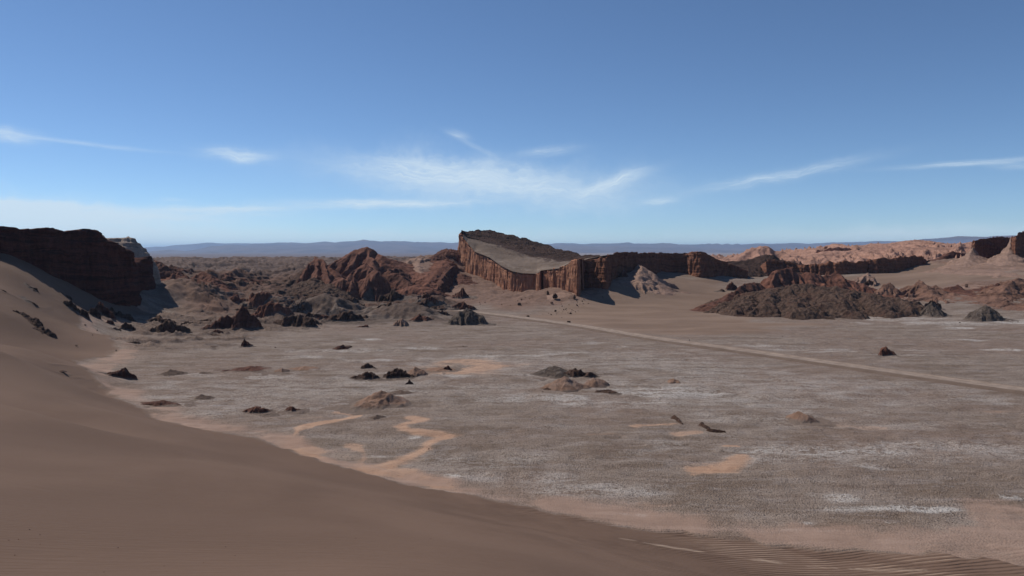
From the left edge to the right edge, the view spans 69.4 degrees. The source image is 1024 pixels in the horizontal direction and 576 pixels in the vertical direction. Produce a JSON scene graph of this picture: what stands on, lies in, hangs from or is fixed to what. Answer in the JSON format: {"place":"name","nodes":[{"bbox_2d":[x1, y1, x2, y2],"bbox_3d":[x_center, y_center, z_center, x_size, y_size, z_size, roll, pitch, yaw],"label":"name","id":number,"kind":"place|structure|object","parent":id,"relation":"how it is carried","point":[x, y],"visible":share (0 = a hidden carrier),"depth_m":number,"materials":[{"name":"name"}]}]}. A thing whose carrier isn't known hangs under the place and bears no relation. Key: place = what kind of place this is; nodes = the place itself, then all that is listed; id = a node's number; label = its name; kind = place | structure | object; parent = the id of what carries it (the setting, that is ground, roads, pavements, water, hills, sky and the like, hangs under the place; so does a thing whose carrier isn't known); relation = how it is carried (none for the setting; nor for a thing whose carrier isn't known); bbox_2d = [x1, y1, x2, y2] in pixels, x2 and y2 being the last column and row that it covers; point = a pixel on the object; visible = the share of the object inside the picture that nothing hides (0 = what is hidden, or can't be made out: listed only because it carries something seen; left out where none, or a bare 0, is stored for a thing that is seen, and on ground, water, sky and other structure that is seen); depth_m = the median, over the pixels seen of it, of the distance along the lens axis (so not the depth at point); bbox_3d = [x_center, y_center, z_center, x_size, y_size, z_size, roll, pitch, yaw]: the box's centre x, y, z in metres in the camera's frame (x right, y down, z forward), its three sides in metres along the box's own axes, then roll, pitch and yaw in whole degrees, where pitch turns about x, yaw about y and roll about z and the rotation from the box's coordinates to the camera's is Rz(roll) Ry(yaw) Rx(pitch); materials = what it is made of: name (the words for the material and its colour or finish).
{"place":"outdoors","nodes":[
{"label":"outdoors","id":0,"kind":"place"},
{"bbox_2d":[145,243,270,251],"bbox_3d":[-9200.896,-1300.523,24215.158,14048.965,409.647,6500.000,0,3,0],"label":"mountains","id":1,"kind":"structure","parent":0,"point":[187,247],"depth_m":24885.24,"materials":[{"name":"stone"}]},
{"bbox_2d":[297,257,346,283],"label":"rock hill","id":2,"kind":"structure","parent":0,"point":[318,269],"depth_m":451.56,"materials":[{"name":"brown stone"}]},
{"bbox_2d":[285,293,364,315],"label":"earth dome","id":3,"kind":"structure","parent":0,"point":[324,304],"depth_m":333.60,"materials":[{"name":"soil"}]},
{"bbox_2d":[327,247,456,281],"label":"red dome hill","id":4,"kind":"structure","parent":0,"point":[346,265],"depth_m":478.41,"materials":[{"name":"brown stone"}]},
{"bbox_2d":[338,302,451,319],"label":"earth dome","id":5,"kind":"structure","parent":0,"point":[404,311],"depth_m":325.77,"materials":[{"name":"soil"}]},
{"bbox_2d":[0,253,1023,575],"bbox_3d":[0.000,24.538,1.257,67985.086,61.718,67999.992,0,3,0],"label":"ground","id":6,"kind":"structure","parent":0,"point":[492,461],"depth_m":111.39,"materials":[{"name":"sand"}]},
{"bbox_2d":[18,295,38,307],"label":"slope outcrop","id":7,"kind":"object","parent":6,"relation":"on","point":[30,302],"visible":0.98,"depth_m":238.61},
{"bbox_2d":[13,310,56,337],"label":"buried outcrop","id":8,"kind":"object","parent":6,"relation":"on","point":[36,323],"visible":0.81,"depth_m":213.04,"materials":[{"name":"stone"}]},
{"bbox_2d":[61,300,90,319],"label":"slope outcrop","id":9,"kind":"object","parent":6,"relation":"on","point":[73,308],"visible":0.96,"depth_m":262.49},
{"bbox_2d":[0,226,155,306],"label":"dark cliff","id":10,"kind":"structure","parent":6,"relation":"on","point":[96,264],"depth_m":305.57,"materials":[{"name":"stone"}]},
{"bbox_2d":[88,307,100,318],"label":"slope outcrop","id":11,"kind":"object","parent":6,"relation":"on","point":[93,312],"visible":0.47,"depth_m":273.85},
{"bbox_2d":[87,302,115,321],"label":"slope outcrop","id":12,"kind":"object","parent":6,"relation":"on","point":[102,309],"visible":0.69,"depth_m":284.32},
{"bbox_2d":[83,367,137,379],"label":"pan mound","id":13,"kind":"object","parent":6,"relation":"on","point":[123,373],"visible":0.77,"depth_m":169.27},
{"bbox_2d":[89,304,136,321],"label":"slope outcrop","id":14,"kind":"object","parent":6,"relation":"on","point":[119,314],"visible":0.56,"depth_m":292.27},
{"bbox_2d":[119,322,135,331],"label":"slope outcrop","id":15,"kind":"object","parent":6,"relation":"on","point":[127,327],"visible":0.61,"depth_m":268.97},
{"bbox_2d":[102,235,160,283],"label":"pale outcrop","id":16,"kind":"object","parent":6,"relation":"on","point":[134,246],"visible":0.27,"depth_m":363.72,"materials":[{"name":"stone"}]},
{"bbox_2d":[141,315,178,323],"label":"slope outcrop","id":17,"kind":"object","parent":6,"relation":"on","point":[159,318],"visible":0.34,"depth_m":298.40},
{"bbox_2d":[144,320,192,335],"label":"slope outcrop","id":18,"kind":"object","parent":6,"relation":"on","point":[169,326],"visible":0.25,"depth_m":265.52,"materials":[{"name":"stone"}]},
{"bbox_2d":[153,259,183,278],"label":"red crag","id":19,"kind":"structure","parent":6,"relation":"on","point":[165,271],"depth_m":411.38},
{"bbox_2d":[155,369,190,376],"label":"pan mound","id":20,"kind":"object","parent":6,"relation":"on","point":[170,372],"visible":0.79,"depth_m":178.69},
{"bbox_2d":[140,399,208,407],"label":"pan mound","id":21,"kind":"object","parent":6,"relation":"on","point":[162,403],"visible":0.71,"depth_m":143.90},
{"bbox_2d":[161,272,189,280],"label":"red crag","id":22,"kind":"structure","parent":6,"relation":"on","point":[176,276],"depth_m":399.95,"materials":[{"name":"brown stone"}]},
{"bbox_2d":[169,264,193,274],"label":"red crag","id":23,"kind":"structure","parent":6,"relation":"on","point":[178,269],"depth_m":430.52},
{"bbox_2d":[187,394,215,401],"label":"pan mound","id":24,"kind":"object","parent":6,"relation":"on","point":[201,397],"visible":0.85,"depth_m":149.89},
{"bbox_2d":[192,278,229,291],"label":"red crag","id":25,"kind":"structure","parent":6,"relation":"on","point":[198,281],"depth_m":374.40,"materials":[{"name":"brown stone"}]},
{"bbox_2d":[190,271,237,290],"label":"red crag","id":26,"kind":"structure","parent":6,"relation":"on","point":[204,276],"depth_m":400.88,"materials":[{"name":"brown stone"}]},
{"bbox_2d":[200,305,262,330],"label":"rock mound","id":27,"kind":"object","parent":6,"relation":"on","point":[243,318],"visible":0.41,"depth_m":276.17,"materials":[{"name":"stone"}]},
{"bbox_2d":[210,286,257,304],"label":"rock mound","id":28,"kind":"object","parent":6,"relation":"on","point":[236,298],"visible":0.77,"depth_m":375.07,"materials":[{"name":"red stone"}]},
{"bbox_2d":[220,273,266,284],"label":"red crag","id":29,"kind":"structure","parent":6,"relation":"on","point":[234,279],"depth_m":440.32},
{"bbox_2d":[213,366,275,375],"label":"pan mound","id":30,"kind":"object","parent":6,"relation":"on","point":[256,369],"visible":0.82,"depth_m":184.51,"materials":[{"name":"soil"}]},
{"bbox_2d":[238,339,255,347],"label":"pan mound","id":31,"kind":"object","parent":6,"relation":"on","point":[244,343],"visible":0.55,"depth_m":232.02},
{"bbox_2d":[242,406,279,417],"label":"pan mound","id":32,"kind":"object","parent":6,"relation":"on","point":[264,412],"visible":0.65,"depth_m":137.19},
{"bbox_2d":[181,268,356,304],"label":"crusty slope","id":33,"kind":"structure","parent":6,"relation":"on","point":[311,287],"depth_m":418.23,"materials":[{"name":"stone"}]},
{"bbox_2d":[253,301,293,317],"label":"rock mound","id":34,"kind":"object","parent":6,"relation":"on","point":[270,308],"visible":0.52,"depth_m":315.05,"materials":[{"name":"red stone"}]},
{"bbox_2d":[245,291,303,307],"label":"rock mound","id":35,"kind":"object","parent":6,"relation":"on","point":[258,299],"visible":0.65,"depth_m":370.49,"materials":[{"name":"red stone"}]},
{"bbox_2d":[270,368,292,374],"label":"pan mound","id":36,"kind":"object","parent":6,"relation":"on","point":[281,371],"visible":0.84,"depth_m":182.85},
{"bbox_2d":[282,406,310,414],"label":"pan mound","id":37,"kind":"object","parent":6,"relation":"on","point":[292,410],"visible":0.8,"depth_m":138.67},
{"bbox_2d":[273,314,321,329],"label":"rock mound","id":38,"kind":"object","parent":6,"relation":"on","point":[299,320],"visible":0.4,"depth_m":287.26,"materials":[{"name":"stone"}]},
{"bbox_2d":[292,299,309,309],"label":"rock mound","id":39,"kind":"object","parent":6,"relation":"on","point":[305,303],"visible":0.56,"depth_m":332.09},
{"bbox_2d":[294,312,320,320],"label":"rock mound","id":40,"kind":"object","parent":6,"relation":"on","point":[308,314],"visible":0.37,"depth_m":315.63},
{"bbox_2d":[332,278,349,291],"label":"red hummock","id":41,"kind":"object","parent":6,"relation":"on","point":[342,284],"visible":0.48,"depth_m":421.20,"materials":[{"name":"brown stone"}]},
{"bbox_2d":[333,345,348,349],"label":"pan mound","id":42,"kind":"object","parent":6,"relation":"on","point":[341,347],"visible":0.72,"depth_m":224.10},
{"bbox_2d":[320,311,370,322],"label":"rock mound","id":43,"kind":"object","parent":6,"relation":"on","point":[344,316],"visible":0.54,"depth_m":311.69,"materials":[{"name":"stone"}]},
{"bbox_2d":[345,274,358,298],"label":"red cone","id":44,"kind":"object","parent":6,"relation":"on","point":[352,289],"visible":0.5,"depth_m":420.67,"materials":[{"name":"brown stone"}]},
{"bbox_2d":[345,297,365,306],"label":"rock mound","id":45,"kind":"object","parent":6,"relation":"on","point":[353,300],"visible":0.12,"depth_m":354.01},
{"bbox_2d":[358,287,374,300],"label":"earth dome","id":46,"kind":"structure","parent":6,"relation":"on","point":[369,295],"depth_m":419.34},
{"bbox_2d":[349,371,387,380],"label":"pan mound","id":47,"kind":"object","parent":6,"relation":"on","point":[369,376],"visible":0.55,"depth_m":172.98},
{"bbox_2d":[360,363,376,369],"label":"pan mound","id":48,"kind":"object","parent":6,"relation":"on","point":[366,365],"visible":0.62,"depth_m":188.68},
{"bbox_2d":[348,263,389,281],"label":"red cone","id":49,"kind":"object","parent":6,"relation":"on","point":[362,272],"visible":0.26,"depth_m":446.73,"materials":[{"name":"brown stone"}]},
{"bbox_2d":[311,390,431,414],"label":"pan mound","id":50,"kind":"object","parent":6,"relation":"on","point":[376,402],"visible":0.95,"depth_m":142.22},
{"bbox_2d":[356,269,397,301],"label":"red cone","id":51,"kind":"object","parent":6,"relation":"on","point":[377,282],"visible":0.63,"depth_m":423.55,"materials":[{"name":"brown stone"}]},
{"bbox_2d":[368,415,385,419],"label":"pan mound","id":52,"kind":"object","parent":6,"relation":"on","point":[375,417],"visible":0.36,"depth_m":132.55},
{"bbox_2d":[348,303,441,320],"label":"rock mound","id":53,"kind":"object","parent":6,"relation":"on","point":[371,318],"visible":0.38,"depth_m":319.22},
{"bbox_2d":[382,268,415,291],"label":"red ridge","id":54,"kind":"structure","parent":6,"relation":"on","point":[399,278],"depth_m":446.03,"materials":[{"name":"stone"}]},
{"bbox_2d":[390,318,408,326],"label":"rock mound","id":55,"kind":"object","parent":6,"relation":"on","point":[401,322],"visible":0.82,"depth_m":292.44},
{"bbox_2d":[382,368,417,380],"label":"pan mound","id":56,"kind":"object","parent":6,"relation":"on","point":[398,374],"visible":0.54,"depth_m":174.89,"materials":[{"name":"stone"}]},
{"bbox_2d":[377,289,422,302],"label":"rock mound","id":57,"kind":"object","parent":6,"relation":"on","point":[393,295],"visible":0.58,"depth_m":382.75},
{"bbox_2d":[387,390,418,394],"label":"pan mound","id":58,"kind":"object","parent":6,"relation":"on","point":[400,392],"visible":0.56,"depth_m":155.59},
{"bbox_2d":[407,367,430,375],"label":"pan mound","id":59,"kind":"object","parent":6,"relation":"on","point":[415,371],"visible":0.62,"depth_m":177.40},
{"bbox_2d":[396,284,450,296],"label":"red hummock","id":60,"kind":"object","parent":6,"relation":"on","point":[418,289],"visible":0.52,"depth_m":416.55,"materials":[{"name":"brown stone"}]},
{"bbox_2d":[408,314,440,322],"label":"rock mound","id":61,"kind":"object","parent":6,"relation":"on","point":[419,317],"visible":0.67,"depth_m":310.57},
{"bbox_2d":[413,293,435,299],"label":"apron rock","id":62,"kind":"object","parent":6,"relation":"on","point":[427,295],"visible":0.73,"depth_m":377.07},
{"bbox_2d":[406,296,449,310],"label":"rock mound","id":63,"kind":"object","parent":6,"relation":"on","point":[441,306],"visible":0.38,"depth_m":370.60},
{"bbox_2d":[415,297,443,305],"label":"apron rock","id":64,"kind":"object","parent":6,"relation":"on","point":[433,300],"visible":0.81,"depth_m":372.57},
{"bbox_2d":[404,255,465,272],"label":"red ridge","id":65,"kind":"structure","parent":6,"relation":"on","point":[421,263],"depth_m":501.53,"materials":[{"name":"stone"}]},
{"bbox_2d":[413,259,457,288],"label":"leaning ridge","id":66,"kind":"structure","parent":6,"relation":"on","point":[435,272],"depth_m":469.76,"materials":[{"name":"red stone"}]},
{"bbox_2d":[428,248,460,267],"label":"dark crag","id":67,"kind":"structure","parent":6,"relation":"on","point":[447,254],"depth_m":513.76,"materials":[{"name":"stone"}]},
{"bbox_2d":[419,367,473,373],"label":"pan mound","id":68,"kind":"object","parent":6,"relation":"on","point":[439,370],"visible":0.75,"depth_m":184.99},
{"bbox_2d":[434,266,477,292],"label":"leaning ridge","id":69,"kind":"structure","parent":6,"relation":"on","point":[445,282],"depth_m":466.65,"materials":[{"name":"stone"}]},
{"bbox_2d":[448,301,477,310],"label":"rock mound","id":70,"kind":"object","parent":6,"relation":"on","point":[463,305],"visible":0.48,"depth_m":369.55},
{"bbox_2d":[452,288,478,298],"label":"apron rock","id":71,"kind":"object","parent":6,"relation":"on","point":[461,294],"visible":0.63,"depth_m":417.29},
{"bbox_2d":[441,308,496,325],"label":"salt crusted mound","id":72,"kind":"object","parent":6,"relation":"on","point":[467,317],"visible":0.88,"depth_m":299.29,"materials":[{"name":"stone"}]},
{"bbox_2d":[523,366,596,380],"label":"pan mound","id":73,"kind":"object","parent":6,"relation":"on","point":[555,372],"visible":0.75,"depth_m":176.77,"materials":[{"name":"soil"}]},
{"bbox_2d":[539,376,591,392],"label":"pan mound","id":74,"kind":"object","parent":6,"relation":"on","point":[565,384],"visible":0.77,"depth_m":159.50,"materials":[{"name":"stone"}]},
{"bbox_2d":[564,368,612,377],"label":"pan mound","id":75,"kind":"object","parent":6,"relation":"on","point":[574,372],"visible":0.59,"depth_m":175.80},
{"bbox_2d":[584,378,613,387],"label":"pan mound","id":76,"kind":"object","parent":6,"relation":"on","point":[596,383],"visible":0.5,"depth_m":163.24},
{"bbox_2d":[458,229,747,295],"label":"rock amphitheatre","id":77,"kind":"object","parent":6,"relation":"on","point":[513,263],"visible":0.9,"depth_m":473.00,"materials":[{"name":"stone"}]},
{"bbox_2d":[594,389,621,394],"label":"pan mound","id":78,"kind":"object","parent":6,"relation":"on","point":[608,391],"visible":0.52,"depth_m":156.31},
{"bbox_2d":[547,265,689,300],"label":"sandy spur","id":79,"kind":"structure","parent":6,"relation":"on","point":[642,279],"depth_m":421.54,"materials":[{"name":"sand"}]},
{"bbox_2d":[617,269,627,277],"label":"round boulder","id":80,"kind":"object","parent":6,"relation":"on","point":[623,273],"visible":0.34,"depth_m":429.82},
{"bbox_2d":[698,422,725,432],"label":"crust slab","id":81,"kind":"structure","parent":6,"relation":"on","point":[701,424],"depth_m":123.64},
{"bbox_2d":[725,281,737,290],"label":"rock heap","id":82,"kind":"object","parent":6,"relation":"on","point":[731,286],"visible":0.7,"depth_m":444.40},
{"bbox_2d":[728,254,803,276],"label":"crest","id":83,"kind":"object","parent":6,"relation":"on","point":[753,267],"visible":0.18,"depth_m":544.38,"materials":[{"name":"stone"}]},
{"bbox_2d":[777,411,838,425],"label":"pan mound","id":84,"kind":"object","parent":6,"relation":"on","point":[798,418],"visible":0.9,"depth_m":130.04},
{"bbox_2d":[816,246,850,252],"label":"column cliff","id":85,"kind":"structure","parent":6,"relation":"on","point":[831,248],"depth_m":732.66,"materials":[{"name":"stone"}]},
{"bbox_2d":[760,267,906,297],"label":"red capped knob","id":86,"kind":"object","parent":6,"relation":"on","point":[783,277],"visible":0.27,"depth_m":402.24,"materials":[{"name":"brown stone"}]},
{"bbox_2d":[711,239,971,264],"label":"pale badlands","id":87,"kind":"structure","parent":6,"relation":"on","point":[927,250],"depth_m":692.08,"materials":[{"name":"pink stone"}]},
{"bbox_2d":[760,255,925,274],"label":"wall ridge","id":88,"kind":"structure","parent":6,"relation":"on","point":[882,265],"depth_m":509.27,"materials":[{"name":"stone"}]},
{"bbox_2d":[852,273,879,285],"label":"badland cone","id":89,"kind":"object","parent":6,"relation":"on","point":[865,277],"visible":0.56,"depth_m":452.76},
{"bbox_2d":[878,346,895,355],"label":"pan mound","id":90,"kind":"object","parent":6,"relation":"on","point":[885,351],"visible":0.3,"depth_m":211.05,"materials":[{"name":"red stone"}]},
{"bbox_2d":[874,282,903,296],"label":"badland cone","id":91,"kind":"object","parent":6,"relation":"on","point":[889,289],"visible":0.58,"depth_m":401.61,"materials":[{"name":"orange stone"}]},
{"bbox_2d":[894,280,949,303],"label":"badland cone","id":92,"kind":"object","parent":6,"relation":"on","point":[918,290],"visible":0.69,"depth_m":391.79,"materials":[{"name":"orange stone"}]},
{"bbox_2d":[920,302,953,317],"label":"crusted stump","id":93,"kind":"object","parent":6,"relation":"on","point":[931,309],"visible":0.51,"depth_m":336.84,"materials":[{"name":"stone"}]},
{"bbox_2d":[930,251,964,260],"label":"black fin","id":94,"kind":"object","parent":6,"relation":"on","point":[951,254],"visible":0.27,"depth_m":558.38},
{"bbox_2d":[932,285,967,301],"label":"badland cone","id":95,"kind":"object","parent":6,"relation":"on","point":[940,290],"visible":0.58,"depth_m":392.06,"materials":[{"name":"orange stone"}]},
{"bbox_2d":[942,293,975,302],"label":"badland cone","id":96,"kind":"object","parent":6,"relation":"on","point":[969,298],"visible":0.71,"depth_m":384.31,"materials":[{"name":"orange stone"}]},
{"bbox_2d":[943,285,978,296],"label":"badland cone","id":97,"kind":"object","parent":6,"relation":"on","point":[959,290],"visible":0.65,"depth_m":398.89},
{"bbox_2d":[919,237,1023,277],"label":"pale spur","id":98,"kind":"structure","parent":6,"relation":"on","point":[972,261],"depth_m":478.12,"materials":[{"name":"stone"}]},
{"bbox_2d":[961,285,989,288],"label":"badland cone","id":99,"kind":"object","parent":6,"relation":"on","point":[972,287],"visible":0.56,"depth_m":410.89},
{"bbox_2d":[971,236,1009,258],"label":"shaded wall","id":100,"kind":"structure","parent":6,"relation":"on","point":[987,248],"depth_m":527.24,"materials":[{"name":"stone"}]},
{"bbox_2d":[962,305,1019,321],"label":"salt crusted mound","id":101,"kind":"object","parent":6,"relation":"on","point":[985,313],"visible":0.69,"depth_m":315.25,"materials":[{"name":"stone"}]},
{"bbox_2d":[962,278,1023,306],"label":"badland cone","id":102,"kind":"object","parent":6,"relation":"on","point":[1009,291],"visible":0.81,"depth_m":379.84,"materials":[{"name":"orange stone"}]},
{"bbox_2d":[972,299,1023,310],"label":"badland cone","id":103,"kind":"object","parent":6,"relation":"on","point":[1006,303],"visible":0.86,"depth_m":360.12,"materials":[{"name":"orange stone"}]},
{"bbox_2d":[979,302,1023,310],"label":"badland cone","id":104,"kind":"object","parent":6,"relation":"on","point":[1009,308],"visible":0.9,"depth_m":354.29,"materials":[{"name":"orange stone"}]},
{"bbox_2d":[1011,231,1023,257],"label":"shaded wall","id":105,"kind":"structure","parent":6,"relation":"on","point":[1017,242],"depth_m":486.22,"materials":[{"name":"stone"}]},
{"bbox_2d":[0,0,1023,247],"label":"sky","id":106,"kind":"structure","parent":0,"point":[155,123],"materials":[{"name":"blue"}]},
{"bbox_2d":[148,235,1016,252],"bbox_3d":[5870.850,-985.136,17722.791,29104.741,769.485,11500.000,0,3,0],"label":"hills","id":107,"kind":"structure","parent":0,"point":[376,246],"depth_m":17719.05,"materials":[{"name":"stone"}]},
{"bbox_2d":[445,310,1023,394],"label":"road","id":108,"kind":"structure","parent":0,"point":[985,385],"depth_m":202.36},
{"bbox_2d":[720,246,806,261],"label":"pale hill","id":109,"kind":"structure","parent":0,"point":[751,253],"depth_m":632.27,"materials":[{"name":"pink stone"}]},
{"bbox_2d":[703,283,946,319],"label":"knobbly hill","id":110,"kind":"structure","parent":0,"point":[802,301],"depth_m":341.99,"materials":[{"name":"stone"}]},
{"bbox_2d":[690,282,765,311],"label":"crusted shoulder","id":111,"kind":"object","parent":110,"relation":"on","point":[747,287],"visible":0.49,"depth_m":375.17},
{"bbox_2d":[924,299,948,309],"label":"crusted stump","id":112,"kind":"object","parent":110,"relation":"on","point":[937,304],"visible":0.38,"depth_m":358.68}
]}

